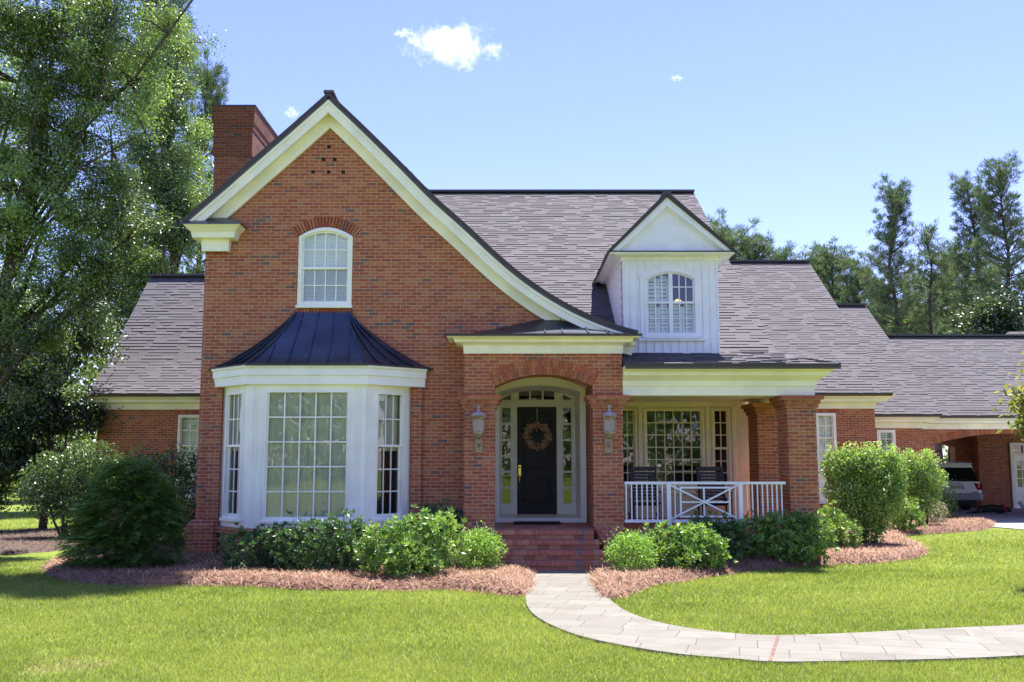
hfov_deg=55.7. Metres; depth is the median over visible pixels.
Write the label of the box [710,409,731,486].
window
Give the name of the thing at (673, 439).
window
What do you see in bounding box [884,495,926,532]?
pittosporum shrub
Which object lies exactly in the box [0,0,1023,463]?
sky
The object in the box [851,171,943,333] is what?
pine tree
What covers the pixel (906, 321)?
broadleaf tree
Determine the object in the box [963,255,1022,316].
pine tree
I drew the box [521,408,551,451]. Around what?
door wreath
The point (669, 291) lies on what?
window
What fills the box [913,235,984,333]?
pine tree
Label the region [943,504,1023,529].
driveway
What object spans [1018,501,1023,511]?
white dog
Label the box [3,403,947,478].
woodland
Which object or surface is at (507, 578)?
pine straw
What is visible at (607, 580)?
pine straw
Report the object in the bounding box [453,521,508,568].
boxwood
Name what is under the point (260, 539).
pittosporum shrub
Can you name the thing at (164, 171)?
water oak
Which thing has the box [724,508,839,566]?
pittosporum shrub
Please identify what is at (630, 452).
window
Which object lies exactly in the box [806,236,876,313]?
pine tree
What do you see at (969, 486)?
parked car
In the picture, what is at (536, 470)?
front door
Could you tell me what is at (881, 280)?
pine tree
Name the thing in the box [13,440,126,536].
camellia shrub
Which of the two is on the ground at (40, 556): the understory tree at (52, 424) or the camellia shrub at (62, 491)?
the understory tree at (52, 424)
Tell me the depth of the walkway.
10.37 m
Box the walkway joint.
[768,636,779,660]
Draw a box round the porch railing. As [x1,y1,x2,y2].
[624,482,785,525]
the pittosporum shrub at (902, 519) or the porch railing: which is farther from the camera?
the pittosporum shrub at (902, 519)
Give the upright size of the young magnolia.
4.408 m
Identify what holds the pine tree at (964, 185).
on the ground at (40, 556)
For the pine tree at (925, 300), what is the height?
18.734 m
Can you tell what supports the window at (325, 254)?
in the brick house
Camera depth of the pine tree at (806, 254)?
72.88 m
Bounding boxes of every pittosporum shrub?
[211,510,322,570]
[282,508,380,571]
[346,504,471,577]
[410,497,464,556]
[642,519,737,571]
[679,509,754,561]
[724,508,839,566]
[820,499,863,548]
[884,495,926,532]
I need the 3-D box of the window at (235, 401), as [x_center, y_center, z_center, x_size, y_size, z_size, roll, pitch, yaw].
[-5.120,2.204,18.667,0.650,2.477,0.760,6,-10,-42]
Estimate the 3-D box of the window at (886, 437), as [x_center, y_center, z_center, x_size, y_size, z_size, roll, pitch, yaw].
[11.898,3.334,31.182,0.627,0.972,0.900,0,-7,0]
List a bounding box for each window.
[175,415,198,497]
[219,391,244,521]
[259,390,350,523]
[295,227,352,307]
[372,391,404,521]
[623,409,637,488]
[643,268,700,338]
[643,409,705,488]
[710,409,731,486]
[816,413,836,476]
[876,430,897,458]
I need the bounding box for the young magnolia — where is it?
[993,332,1023,451]
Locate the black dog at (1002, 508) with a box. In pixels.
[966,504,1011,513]
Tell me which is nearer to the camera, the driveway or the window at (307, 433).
the window at (307, 433)
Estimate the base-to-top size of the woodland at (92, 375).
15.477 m
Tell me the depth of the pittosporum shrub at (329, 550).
15.82 m
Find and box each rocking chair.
[628,467,663,519]
[695,467,732,519]
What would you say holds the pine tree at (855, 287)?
on the ground at (40, 556)
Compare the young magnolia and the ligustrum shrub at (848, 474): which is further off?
the ligustrum shrub at (848, 474)
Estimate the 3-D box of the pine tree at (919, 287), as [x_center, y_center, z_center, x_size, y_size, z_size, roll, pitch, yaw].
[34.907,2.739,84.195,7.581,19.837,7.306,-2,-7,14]
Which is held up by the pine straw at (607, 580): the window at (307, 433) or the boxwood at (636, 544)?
the boxwood at (636, 544)
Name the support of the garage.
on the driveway
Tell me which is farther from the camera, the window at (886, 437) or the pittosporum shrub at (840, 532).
the window at (886, 437)
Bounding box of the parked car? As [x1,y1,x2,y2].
[937,461,982,509]
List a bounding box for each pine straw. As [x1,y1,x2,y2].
[37,528,537,596]
[582,513,996,599]
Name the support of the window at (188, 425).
in the brick house
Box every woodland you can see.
[0,253,187,495]
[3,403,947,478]
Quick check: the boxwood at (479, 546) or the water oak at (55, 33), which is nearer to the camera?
the boxwood at (479, 546)
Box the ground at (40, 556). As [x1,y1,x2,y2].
[0,468,1023,681]
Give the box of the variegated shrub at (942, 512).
[920,497,950,522]
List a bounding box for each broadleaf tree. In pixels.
[884,299,956,333]
[943,278,1023,333]
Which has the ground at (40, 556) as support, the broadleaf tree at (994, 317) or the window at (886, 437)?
the broadleaf tree at (994, 317)
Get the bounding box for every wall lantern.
[470,405,486,452]
[601,405,617,452]
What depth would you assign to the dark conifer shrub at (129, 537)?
16.53 m
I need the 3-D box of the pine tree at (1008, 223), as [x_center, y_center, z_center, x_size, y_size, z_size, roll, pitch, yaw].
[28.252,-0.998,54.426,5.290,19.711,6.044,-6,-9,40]
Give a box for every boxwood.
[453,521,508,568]
[601,527,663,570]
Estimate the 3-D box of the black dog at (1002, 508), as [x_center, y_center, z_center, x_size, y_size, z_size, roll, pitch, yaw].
[17.316,6.075,35.076,1.630,0.321,0.640,0,-7,0]
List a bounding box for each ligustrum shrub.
[818,439,910,543]
[895,448,948,524]
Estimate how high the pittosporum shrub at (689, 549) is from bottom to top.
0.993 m
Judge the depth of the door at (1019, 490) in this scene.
39.05 m
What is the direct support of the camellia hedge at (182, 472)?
on the pine straw at (507, 578)
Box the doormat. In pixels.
[514,521,560,523]
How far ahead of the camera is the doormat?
19.60 m
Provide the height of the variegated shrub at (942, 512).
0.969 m
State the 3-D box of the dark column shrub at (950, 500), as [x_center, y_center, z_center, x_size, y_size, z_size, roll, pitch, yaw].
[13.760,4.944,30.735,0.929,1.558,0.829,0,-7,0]
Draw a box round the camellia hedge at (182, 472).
[114,435,197,543]
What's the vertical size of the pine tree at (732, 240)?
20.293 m
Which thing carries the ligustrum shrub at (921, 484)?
on the pine straw at (607, 580)
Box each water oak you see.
[0,0,198,412]
[0,26,60,359]
[56,1,230,341]
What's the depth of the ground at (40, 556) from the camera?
11.66 m
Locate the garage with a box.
[938,332,1023,507]
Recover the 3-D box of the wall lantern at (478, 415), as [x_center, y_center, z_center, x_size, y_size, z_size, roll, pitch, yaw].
[-0.627,1.641,18.133,0.302,0.902,0.401,0,-7,0]
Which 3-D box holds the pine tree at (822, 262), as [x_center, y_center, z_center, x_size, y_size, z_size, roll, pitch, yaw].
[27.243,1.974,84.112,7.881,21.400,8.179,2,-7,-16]
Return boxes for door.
[517,407,556,513]
[1014,456,1023,507]
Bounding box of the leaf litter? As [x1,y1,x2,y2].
[0,525,80,554]
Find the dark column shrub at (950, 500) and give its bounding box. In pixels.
[934,476,961,516]
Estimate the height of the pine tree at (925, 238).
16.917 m
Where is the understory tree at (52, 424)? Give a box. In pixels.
[0,282,142,528]
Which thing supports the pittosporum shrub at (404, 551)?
on the pine straw at (507, 578)
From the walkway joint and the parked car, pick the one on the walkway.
the walkway joint
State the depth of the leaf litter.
22.15 m
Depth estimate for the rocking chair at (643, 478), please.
20.47 m
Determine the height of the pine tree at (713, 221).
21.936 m
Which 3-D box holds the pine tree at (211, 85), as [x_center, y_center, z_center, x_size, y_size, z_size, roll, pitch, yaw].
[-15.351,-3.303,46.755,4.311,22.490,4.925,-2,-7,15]
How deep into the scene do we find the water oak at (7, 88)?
35.40 m
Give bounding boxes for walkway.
[525,570,1023,664]
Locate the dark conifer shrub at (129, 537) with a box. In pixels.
[49,444,197,569]
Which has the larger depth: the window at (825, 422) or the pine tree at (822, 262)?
the pine tree at (822, 262)
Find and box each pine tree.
[78,0,213,278]
[162,46,230,273]
[706,207,731,232]
[711,217,770,259]
[738,224,783,259]
[766,238,801,259]
[779,242,834,296]
[802,244,845,300]
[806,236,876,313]
[834,252,894,333]
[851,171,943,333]
[868,271,901,319]
[892,218,962,462]
[893,262,937,313]
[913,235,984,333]
[922,271,965,462]
[932,167,1023,331]
[963,148,1023,319]
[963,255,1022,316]
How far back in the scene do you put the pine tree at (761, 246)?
72.44 m
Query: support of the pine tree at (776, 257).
on the ground at (40, 556)
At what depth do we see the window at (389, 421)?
18.71 m
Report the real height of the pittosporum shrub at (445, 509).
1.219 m
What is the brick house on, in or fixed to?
on the ground at (40, 556)
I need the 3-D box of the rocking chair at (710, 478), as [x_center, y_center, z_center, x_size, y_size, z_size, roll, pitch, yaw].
[4.184,3.186,20.142,0.650,1.137,1.014,0,-7,0]
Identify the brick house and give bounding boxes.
[78,90,1023,569]
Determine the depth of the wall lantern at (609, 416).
18.06 m
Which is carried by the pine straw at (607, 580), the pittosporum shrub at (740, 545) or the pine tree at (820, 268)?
the pittosporum shrub at (740, 545)

